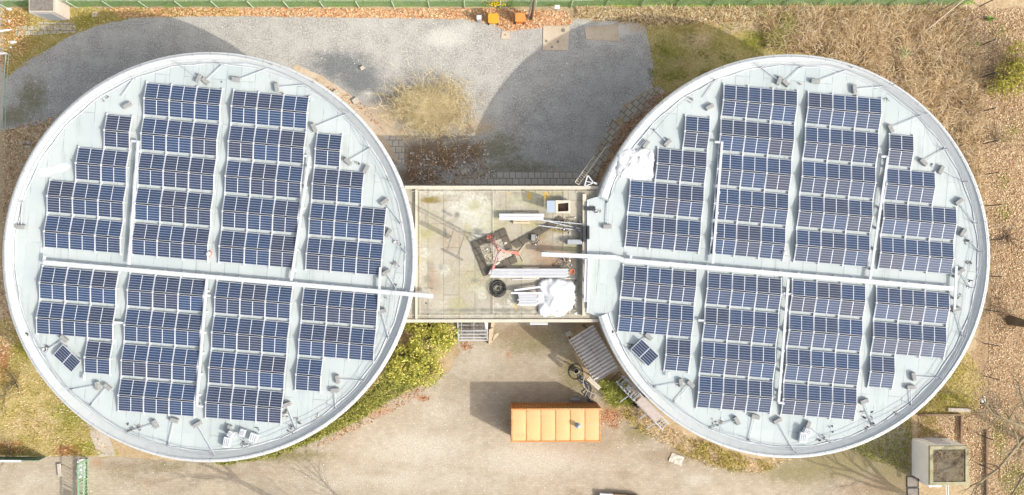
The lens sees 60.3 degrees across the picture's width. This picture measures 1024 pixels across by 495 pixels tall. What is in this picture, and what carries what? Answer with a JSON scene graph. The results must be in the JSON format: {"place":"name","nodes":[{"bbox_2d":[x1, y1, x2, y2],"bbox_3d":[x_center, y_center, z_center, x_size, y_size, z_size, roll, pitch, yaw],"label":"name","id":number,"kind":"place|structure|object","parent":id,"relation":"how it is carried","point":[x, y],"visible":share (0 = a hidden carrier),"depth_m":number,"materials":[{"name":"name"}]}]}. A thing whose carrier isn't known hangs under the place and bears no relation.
{"place":"outdoors","nodes":[
{"label":"outdoors","id":0,"kind":"place"},
{"bbox_2d":[28,0,972,7],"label":"lawn","id":1,"kind":"structure","parent":0,"point":[510,0],"depth_m":70.07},
{"bbox_2d":[0,0,1023,494],"bbox_3d":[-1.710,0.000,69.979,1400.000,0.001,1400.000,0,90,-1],"label":"ground","id":2,"kind":"structure","parent":0,"point":[124,450],"depth_m":70.15,"materials":[{"name":"soil"}]},
{"bbox_2d":[2,114,59,246],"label":"dead leaves","id":3,"kind":"object","parent":2,"relation":"on","point":[18,154],"visible":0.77,"depth_m":69.03,"materials":[{"name":"brown plant"}]},
{"bbox_2d":[0,318,119,457],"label":"rough grass","id":4,"kind":"structure","parent":2,"relation":"on","point":[51,448],"depth_m":69.10,"materials":[{"name":"plant"}]},
{"bbox_2d":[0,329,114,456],"bbox_3d":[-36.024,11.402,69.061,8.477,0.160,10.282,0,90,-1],"label":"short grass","id":5,"kind":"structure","parent":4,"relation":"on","point":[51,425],"depth_m":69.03,"materials":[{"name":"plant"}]},
{"bbox_2d":[3,7,239,73],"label":"rough grass","id":6,"kind":"structure","parent":2,"relation":"on","point":[88,22],"depth_m":69.12,"materials":[{"name":"plant"}]},
{"bbox_2d":[29,0,69,20],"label":"transformer hut","id":7,"kind":"object","parent":6,"relation":"on","point":[56,10],"visible":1,"depth_m":67.05,"materials":[{"name":"concrete"}]},
{"bbox_2d":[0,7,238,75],"bbox_3d":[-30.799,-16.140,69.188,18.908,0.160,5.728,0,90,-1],"label":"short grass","id":8,"kind":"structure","parent":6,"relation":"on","point":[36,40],"depth_m":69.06,"materials":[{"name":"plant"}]},
{"bbox_2d":[2,52,416,461],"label":"round building","id":9,"kind":"structure","parent":2,"relation":"on","point":[84,127],"depth_m":62.47,"materials":[{"name":"concrete"}]},
{"bbox_2d":[35,300,116,340],"bbox_3d":[-30.705,5.151,62.073,5.450,0.390,2.450,5,90,-1],"label":"solar tent","id":10,"kind":"object","parent":9,"relation":"on","point":[88,322],"visible":1,"depth_m":62.02,"materials":[{"name":"glass"}]},
{"bbox_2d":[38,265,119,305],"bbox_3d":[-30.493,2.682,62.078,5.450,0.390,2.450,5,90,-1],"label":"solar tent","id":11,"kind":"object","parent":9,"relation":"on","point":[68,284],"visible":1,"depth_m":62.02,"materials":[{"name":"glass"}]},
{"bbox_2d":[43,214,124,254],"bbox_3d":[-30.184,-0.925,62.086,5.450,0.390,2.450,5,90,-1],"label":"solar tent","id":12,"kind":"object","parent":9,"relation":"on","point":[94,235],"visible":1,"depth_m":62.03,"materials":[{"name":"glass"}]},
{"bbox_2d":[46,179,127,219],"bbox_3d":[-29.972,-3.394,62.091,5.450,0.390,2.450,5,90,-1],"label":"solar tent","id":13,"kind":"object","parent":9,"relation":"on","point":[97,200],"visible":1,"depth_m":62.04,"materials":[{"name":"glass"}]},
{"bbox_2d":[83,339,113,375],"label":"solar tent","id":14,"kind":"object","parent":9,"relation":"on","point":[97,357],"visible":1,"depth_m":62.06,"materials":[{"name":"glass"}]},
{"bbox_2d":[74,146,130,184],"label":"solar tent","id":15,"kind":"object","parent":9,"relation":"on","point":[102,165],"visible":1,"depth_m":62.06,"materials":[{"name":"glass"}]},
{"bbox_2d":[103,113,133,149],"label":"solar tent","id":16,"kind":"object","parent":9,"relation":"on","point":[117,130],"visible":1,"depth_m":62.09,"materials":[{"name":"glass"}]},
{"bbox_2d":[117,377,196,417],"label":"solar tent","id":17,"kind":"object","parent":9,"relation":"on","point":[147,396],"visible":1,"depth_m":62.16,"materials":[{"name":"glass"}]},
{"bbox_2d":[120,342,199,382],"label":"solar tent","id":18,"kind":"object","parent":9,"relation":"on","point":[150,361],"visible":1,"depth_m":62.16,"materials":[{"name":"glass"}]},
{"bbox_2d":[123,307,202,347],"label":"solar tent","id":19,"kind":"object","parent":9,"relation":"on","point":[153,326],"visible":1,"depth_m":62.17,"materials":[{"name":"glass"}]},
{"bbox_2d":[126,272,206,312],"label":"solar tent","id":20,"kind":"object","parent":9,"relation":"on","point":[156,291],"visible":1,"depth_m":62.17,"materials":[{"name":"glass"}]},
{"bbox_2d":[131,221,211,261],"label":"solar tent","id":21,"kind":"object","parent":9,"relation":"on","point":[182,243],"visible":1,"depth_m":62.18,"materials":[{"name":"glass"}]},
{"bbox_2d":[134,186,214,226],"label":"solar tent","id":22,"kind":"object","parent":9,"relation":"on","point":[185,208],"visible":1,"depth_m":62.19,"materials":[{"name":"glass"}]},
{"bbox_2d":[137,151,217,192],"bbox_3d":[-23.660,-5.340,62.245,5.450,0.390,2.450,5,90,-1],"label":"solar tent","id":23,"kind":"object","parent":9,"relation":"on","point":[188,173],"visible":1,"depth_m":62.19,"materials":[{"name":"glass"}]},
{"bbox_2d":[140,116,220,157],"bbox_3d":[-23.448,-7.809,62.251,5.450,0.390,2.450,5,90,-1],"label":"solar tent","id":24,"kind":"object","parent":9,"relation":"on","point":[191,138],"visible":1,"depth_m":62.20,"materials":[{"name":"glass"}]},
{"bbox_2d":[143,81,223,122],"bbox_3d":[-23.237,-10.278,62.256,5.450,0.390,2.450,5,90,-1],"label":"solar tent","id":25,"kind":"object","parent":9,"relation":"on","point":[172,100],"visible":1,"depth_m":62.20,"materials":[{"name":"glass"}]},
{"bbox_2d":[12,62,407,457],"bbox_3d":[-21.141,0.904,62.192,27.542,0.620,27.891,0,90,-1],"label":"guard rail","id":26,"kind":"object","parent":9,"relation":"on","point":[65,339],"visible":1,"depth_m":62.20,"materials":[{"name":"metal"}]},
{"bbox_2d":[42,140,432,407],"bbox_3d":[-20.786,0.201,62.308,24.817,0.365,19.201,-25,91,-1],"label":"cable tray","id":27,"kind":"object","parent":9,"relation":"on","point":[378,291],"visible":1,"depth_m":62.14,"materials":[{"name":"metal"}]},
{"bbox_2d":[205,384,284,424],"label":"solar tent","id":28,"kind":"object","parent":9,"relation":"on","point":[234,403],"visible":1,"depth_m":62.31,"materials":[{"name":"glass"}]},
{"bbox_2d":[208,349,287,389],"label":"solar tent","id":29,"kind":"object","parent":9,"relation":"on","point":[237,368],"visible":1,"depth_m":62.31,"materials":[{"name":"glass"}]},
{"bbox_2d":[211,314,290,354],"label":"solar tent","id":30,"kind":"object","parent":9,"relation":"on","point":[240,333],"visible":1,"depth_m":62.32,"materials":[{"name":"glass"}]},
{"bbox_2d":[214,280,293,320],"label":"solar tent","id":31,"kind":"object","parent":9,"relation":"on","point":[243,298],"visible":1,"depth_m":62.32,"materials":[{"name":"glass"}]},
{"bbox_2d":[218,229,295,268],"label":"solar tent","id":32,"kind":"object","parent":9,"relation":"on","point":[246,247],"visible":1,"depth_m":62.33,"materials":[{"name":"glass"}]},
{"bbox_2d":[221,194,300,232],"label":"solar tent","id":33,"kind":"object","parent":9,"relation":"on","point":[249,212],"visible":1,"depth_m":62.34,"materials":[{"name":"glass"}]},
{"bbox_2d":[224,159,303,199],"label":"solar tent","id":34,"kind":"object","parent":9,"relation":"on","point":[250,178],"visible":1,"depth_m":62.34,"materials":[{"name":"glass"}]},
{"bbox_2d":[227,124,306,164],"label":"solar tent","id":35,"kind":"object","parent":9,"relation":"on","point":[256,143],"visible":1,"depth_m":62.35,"materials":[{"name":"glass"}]},
{"bbox_2d":[230,89,309,130],"bbox_3d":[-17.136,-9.755,62.405,5.450,0.390,2.450,5,90,-1],"label":"solar tent","id":36,"kind":"object","parent":9,"relation":"on","point":[280,111],"visible":1,"depth_m":62.35,"materials":[{"name":"glass"}]},
{"bbox_2d":[294,356,323,392],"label":"solar tent","id":37,"kind":"object","parent":9,"relation":"on","point":[308,375],"visible":1,"depth_m":62.42,"materials":[{"name":"glass"}]},
{"bbox_2d":[314,132,342,168],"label":"solar tent","id":38,"kind":"object","parent":9,"relation":"on","point":[327,148],"visible":1,"depth_m":62.45,"materials":[{"name":"glass"}]},
{"bbox_2d":[297,322,376,362],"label":"solar tent","id":39,"kind":"object","parent":9,"relation":"on","point":[325,340],"visible":1,"depth_m":62.47,"materials":[{"name":"glass"}]},
{"bbox_2d":[311,167,364,204],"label":"solar tent","id":40,"kind":"object","parent":9,"relation":"on","point":[337,186],"visible":1,"depth_m":62.47,"materials":[{"name":"glass"}]},
{"bbox_2d":[300,287,377,327],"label":"solar tent","id":41,"kind":"object","parent":9,"relation":"on","point":[328,305],"visible":1,"depth_m":62.47,"materials":[{"name":"glass"}]},
{"bbox_2d":[305,236,384,276],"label":"solar tent","id":42,"kind":"object","parent":9,"relation":"on","point":[358,257],"visible":1,"depth_m":62.48,"materials":[{"name":"glass"}]},
{"bbox_2d":[308,201,387,241],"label":"solar tent","id":43,"kind":"object","parent":9,"relation":"on","point":[336,220],"visible":1,"depth_m":62.48,"materials":[{"name":"glass"}]},
{"bbox_2d":[208,345,424,467],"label":"strip grass","id":44,"kind":"structure","parent":2,"relation":"on","point":[402,385],"depth_m":69.50,"materials":[{"name":"plant"}]},
{"bbox_2d":[1,15,653,185],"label":"gravel yard","id":45,"kind":"structure","parent":2,"relation":"on","point":[377,52],"depth_m":69.85,"materials":[{"name":"gravel"}]},
{"bbox_2d":[356,60,486,156],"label":"dry shrub","id":46,"kind":"object","parent":45,"relation":"on","point":[430,107],"visible":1,"depth_m":69.19,"materials":[{"name":"beige plant"}]},
{"bbox_2d":[543,26,569,49],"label":"concrete pad","id":47,"kind":"object","parent":45,"relation":"on","point":[555,37],"visible":1,"depth_m":70.05,"materials":[{"name":"concrete"}]},
{"bbox_2d":[109,7,571,30],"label":"orange leaves","id":48,"kind":"object","parent":2,"relation":"on","point":[376,10],"visible":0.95,"depth_m":69.73,"materials":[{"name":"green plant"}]},
{"bbox_2d":[286,384,395,447],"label":"ground ivy","id":49,"kind":"object","parent":2,"relation":"on","point":[340,421],"visible":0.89,"depth_m":69.34,"materials":[{"name":"green plant"}]},
{"bbox_2d":[293,64,399,163],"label":"paving strip","id":50,"kind":"object","parent":2,"relation":"on","point":[375,128],"visible":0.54,"depth_m":69.71,"materials":[{"name":"concrete"}]},
{"bbox_2d":[384,322,461,389],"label":"leafy bush","id":51,"kind":"object","parent":2,"relation":"on","point":[437,338],"visible":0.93,"depth_m":68.16,"materials":[{"name":"green plant"}]},
{"bbox_2d":[0,322,911,494],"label":"paved yard","id":52,"kind":"structure","parent":2,"relation":"on","point":[519,362],"depth_m":69.96,"materials":[{"name":"concrete"}]},
{"bbox_2d":[510,397,600,442],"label":"container","id":53,"kind":"object","parent":52,"relation":"on","point":[555,422],"visible":1,"depth_m":67.56,"materials":[{"name":"metal"}]},
{"bbox_2d":[851,418,913,471],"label":"weeds","id":54,"kind":"object","parent":52,"relation":"on","point":[883,451],"visible":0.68,"depth_m":70.69,"materials":[{"name":"green plant"}]},
{"bbox_2d":[0,0,969,8],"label":"fence","id":55,"kind":"object","parent":2,"relation":"on","point":[194,3],"visible":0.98,"depth_m":69.17,"materials":[{"name":"metal"}]},
{"bbox_2d":[306,73,670,446],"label":"fallen leaves","id":56,"kind":"object","parent":2,"relation":"on","point":[603,165],"visible":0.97,"depth_m":69.90,"materials":[{"name":"red plant"}]},
{"bbox_2d":[404,186,599,322],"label":"link building","id":57,"kind":"structure","parent":2,"relation":"on","point":[451,223],"depth_m":63.33,"materials":[{"name":"concrete"}]},
{"bbox_2d":[471,228,517,275],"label":"concrete slabs","id":58,"kind":"structure","parent":57,"relation":"on","point":[495,235],"depth_m":63.26,"materials":[{"name":"concrete"}]},
{"bbox_2d":[489,267,568,278],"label":"metal profiles","id":59,"kind":"object","parent":57,"relation":"on","point":[530,272],"visible":0.96,"depth_m":63.06,"materials":[{"name":"grey metal"}]},
{"bbox_2d":[536,277,575,316],"bbox_3d":[3.177,3.534,63.197,2.890,0.539,2.890,0,90,-1],"label":"tarpaulin","id":60,"kind":"object","parent":57,"relation":"on","point":[557,298],"visible":1,"depth_m":63.14,"materials":[{"name":"plastic"}]},
{"bbox_2d":[456,171,577,185],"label":"paving strip","id":61,"kind":"object","parent":2,"relation":"on","point":[564,178],"visible":0.49,"depth_m":70.02,"materials":[{"name":"concrete"}]},
{"bbox_2d":[568,325,617,382],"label":"shelter","id":62,"kind":"object","parent":2,"relation":"on","point":[592,352],"visible":0.99,"depth_m":67.66,"materials":[{"name":"grey metal"}]},
{"bbox_2d":[573,119,620,185],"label":"paving strip","id":63,"kind":"object","parent":2,"relation":"on","point":[612,129],"visible":0.77,"depth_m":70.18,"materials":[{"name":"concrete"}]},
{"bbox_2d":[596,376,635,409],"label":"weeds","id":64,"kind":"object","parent":2,"relation":"on","point":[613,391],"visible":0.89,"depth_m":69.77,"materials":[{"name":"green plant"}]},
{"bbox_2d":[612,372,668,429],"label":"ladder hoist","id":65,"kind":"object","parent":2,"relation":"on","point":[650,410],"visible":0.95,"depth_m":68.85,"materials":[{"name":"metal"}]},
{"bbox_2d":[619,86,665,123],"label":"paving strip","id":66,"kind":"object","parent":2,"relation":"on","point":[627,112],"visible":1,"depth_m":70.25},
{"bbox_2d":[574,4,777,28],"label":"dry grass","id":67,"kind":"structure","parent":2,"relation":"on","point":[729,12],"depth_m":70.11,"materials":[{"name":"plant"}]},
{"bbox_2d":[598,54,989,457],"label":"round building","id":68,"kind":"structure","parent":2,"relation":"on","point":[883,404],"depth_m":63.49,"materials":[{"name":"metal"}]},
{"bbox_2d":[616,148,655,179],"bbox_3d":[8.861,-5.995,63.011,2.975,0.430,2.295,0,90,-1],"label":"tarpaulin","id":69,"kind":"object","parent":68,"relation":"on","point":[640,165],"visible":1,"depth_m":63.01,"materials":[{"name":"plastic"}]},
{"bbox_2d":[617,298,694,338],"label":"solar tent","id":70,"kind":"object","parent":68,"relation":"on","point":[655,318],"visible":1,"depth_m":63.02,"materials":[{"name":"glass"}]},
{"bbox_2d":[619,264,697,303],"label":"solar tent","id":71,"kind":"object","parent":68,"relation":"on","point":[647,282],"visible":1,"depth_m":63.03,"materials":[{"name":"glass"}]},
{"bbox_2d":[624,213,701,253],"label":"solar tent","id":72,"kind":"object","parent":68,"relation":"on","point":[674,235],"visible":1,"depth_m":63.03,"materials":[{"name":"glass"}]},
{"bbox_2d":[627,179,704,219],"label":"solar tent","id":73,"kind":"object","parent":68,"relation":"on","point":[654,197],"visible":1,"depth_m":63.04,"materials":[{"name":"glass"}]},
{"bbox_2d":[663,337,691,372],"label":"solar tent","id":74,"kind":"object","parent":68,"relation":"on","point":[678,356],"visible":1,"depth_m":63.06,"materials":[{"name":"glass"}]},
{"bbox_2d":[654,147,707,184],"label":"solar tent","id":75,"kind":"object","parent":68,"relation":"on","point":[682,165],"visible":1,"depth_m":63.07,"materials":[{"name":"glass"}]},
{"bbox_2d":[682,114,710,150],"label":"solar tent","id":76,"kind":"object","parent":68,"relation":"on","point":[697,133],"visible":1,"depth_m":63.09,"materials":[{"name":"glass"}]},
{"bbox_2d":[695,374,773,414],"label":"solar tent","id":77,"kind":"object","parent":68,"relation":"on","point":[734,394],"visible":1,"depth_m":63.16,"materials":[{"name":"glass"}]},
{"bbox_2d":[698,340,776,379],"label":"solar tent","id":78,"kind":"object","parent":68,"relation":"on","point":[747,361],"visible":1,"depth_m":63.17,"materials":[{"name":"glass"}]},
{"bbox_2d":[701,305,778,345],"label":"solar tent","id":79,"kind":"object","parent":68,"relation":"on","point":[753,326],"visible":1,"depth_m":63.17,"materials":[{"name":"glass"}]},
{"bbox_2d":[704,271,781,311],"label":"solar tent","id":80,"kind":"object","parent":68,"relation":"on","point":[729,290],"visible":1,"depth_m":63.18,"materials":[{"name":"glass"}]},
{"bbox_2d":[708,221,786,260],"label":"solar tent","id":81,"kind":"object","parent":68,"relation":"on","point":[757,242],"visible":1,"depth_m":63.18,"materials":[{"name":"glass"}]},
{"bbox_2d":[541,141,957,404],"bbox_3d":[17.690,1.937,63.199,24.921,0.465,19.555,-33,91,-1],"label":"cable tray","id":82,"kind":"object","parent":68,"relation":"on","point":[870,280],"visible":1,"depth_m":63.13,"materials":[{"name":"metal"}]},
{"bbox_2d":[711,186,789,226],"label":"solar tent","id":83,"kind":"object","parent":68,"relation":"on","point":[764,207],"visible":1,"depth_m":63.19,"materials":[{"name":"glass"}]},
{"bbox_2d":[714,152,791,192],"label":"solar tent","id":84,"kind":"object","parent":68,"relation":"on","point":[740,171],"visible":1,"depth_m":63.20,"materials":[{"name":"glass"}]},
{"bbox_2d":[717,118,794,157],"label":"solar tent","id":85,"kind":"object","parent":68,"relation":"on","point":[745,136],"visible":1,"depth_m":63.20,"materials":[{"name":"glass"}]},
{"bbox_2d":[720,83,797,123],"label":"solar tent","id":86,"kind":"object","parent":68,"relation":"on","point":[773,104],"visible":1,"depth_m":63.20,"materials":[{"name":"glass"}]},
{"bbox_2d":[603,64,983,453],"bbox_3d":[20.214,0.843,63.203,27.452,0.620,27.891,0,90,-1],"label":"guard rail","id":87,"kind":"object","parent":68,"relation":"on","point":[786,83],"visible":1,"depth_m":63.24,"materials":[{"name":"metal"}]},
{"bbox_2d":[780,381,857,421],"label":"solar tent","id":88,"kind":"object","parent":68,"relation":"on","point":[819,401],"visible":1,"depth_m":63.31,"materials":[{"name":"glass"}]},
{"bbox_2d":[783,347,860,386],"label":"solar tent","id":89,"kind":"object","parent":68,"relation":"on","point":[810,365],"visible":1,"depth_m":63.31,"materials":[{"name":"glass"}]},
{"bbox_2d":[785,313,863,352],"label":"solar tent","id":90,"kind":"object","parent":68,"relation":"on","point":[814,331],"visible":1,"depth_m":63.32,"materials":[{"name":"glass"}]},
{"bbox_2d":[788,278,866,318],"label":"solar tent","id":91,"kind":"object","parent":68,"relation":"on","point":[827,298],"visible":1,"depth_m":63.33,"materials":[{"name":"glass"}]},
{"bbox_2d":[793,228,870,268],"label":"solar tent","id":92,"kind":"object","parent":68,"relation":"on","point":[817,247],"visible":1,"depth_m":63.33,"materials":[{"name":"glass"}]},
{"bbox_2d":[796,194,873,233],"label":"solar tent","id":93,"kind":"object","parent":68,"relation":"on","point":[823,212],"visible":1,"depth_m":63.34,"materials":[{"name":"glass"}]},
{"bbox_2d":[798,160,876,199],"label":"solar tent","id":94,"kind":"object","parent":68,"relation":"on","point":[850,180],"visible":1,"depth_m":63.34,"materials":[{"name":"glass"}]},
{"bbox_2d":[801,125,879,165],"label":"solar tent","id":95,"kind":"object","parent":68,"relation":"on","point":[841,145],"visible":1,"depth_m":63.35,"materials":[{"name":"glass"}]},
{"bbox_2d":[804,91,882,131],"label":"solar tent","id":96,"kind":"object","parent":68,"relation":"on","point":[832,109],"visible":1,"depth_m":63.35,"materials":[{"name":"glass"}]},
{"bbox_2d":[866,354,895,389],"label":"solar tent","id":97,"kind":"object","parent":68,"relation":"on","point":[882,372],"visible":1,"depth_m":63.42,"materials":[{"name":"glass"}]},
{"bbox_2d":[887,133,914,168],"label":"solar tent","id":98,"kind":"object","parent":68,"relation":"on","point":[901,151],"visible":1,"depth_m":63.45,"materials":[{"name":"glass"}]},
{"bbox_2d":[869,320,947,359],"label":"solar tent","id":99,"kind":"object","parent":68,"relation":"on","point":[897,338],"visible":1,"depth_m":63.47,"materials":[{"name":"glass"}]},
{"bbox_2d":[883,169,935,204],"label":"solar tent","id":100,"kind":"object","parent":68,"relation":"on","point":[909,185],"visible":1,"depth_m":63.47,"materials":[{"name":"glass"}]},
{"bbox_2d":[872,285,950,325],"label":"solar tent","id":101,"kind":"object","parent":68,"relation":"on","point":[912,305],"visible":1,"depth_m":63.47,"materials":[{"name":"glass"}]},
{"bbox_2d":[877,235,954,275],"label":"solar tent","id":102,"kind":"object","parent":68,"relation":"on","point":[916,255],"visible":1,"depth_m":63.48,"materials":[{"name":"glass"}]},
{"bbox_2d":[879,201,957,241],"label":"solar tent","id":103,"kind":"object","parent":68,"relation":"on","point":[907,219],"visible":1,"depth_m":63.49,"materials":[{"name":"glass"}]},
{"bbox_2d":[912,438,968,494],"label":"kiosk","id":104,"kind":"object","parent":2,"relation":"on","point":[937,462],"visible":1,"depth_m":67.92,"materials":[{"name":"paint"}]},
{"bbox_2d":[915,353,986,416],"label":"rough grass","id":105,"kind":"structure","parent":2,"relation":"on","point":[956,378],"depth_m":70.89,"materials":[{"name":"plant"}]},
{"bbox_2d":[641,19,826,101],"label":"rough grass","id":106,"kind":"structure","parent":0,"point":[668,65],"depth_m":70.37,"materials":[{"name":"plant"}]},
{"bbox_2d":[755,1,995,211],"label":"dry grass","id":107,"kind":"structure","parent":0,"point":[931,79],"depth_m":70.39,"materials":[{"name":"plant"}]},
{"bbox_2d":[762,4,1023,494],"bbox_3d":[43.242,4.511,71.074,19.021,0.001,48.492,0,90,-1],"label":"leaf ground","id":108,"kind":"structure","parent":0,"point":[978,352],"depth_m":70.98,"materials":[{"name":"plant"}]},
{"bbox_2d":[954,352,1023,494],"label":"bare tree","id":109,"kind":"object","parent":108,"relation":"on","point":[1017,423],"visible":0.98,"depth_m":65.76,"materials":[{"name":"brown plant"}]},
{"bbox_2d":[982,36,1023,100],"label":"willow bush","id":110,"kind":"object","parent":108,"relation":"on","point":[1017,66],"visible":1,"depth_m":69.61,"materials":[{"name":"green plant"}]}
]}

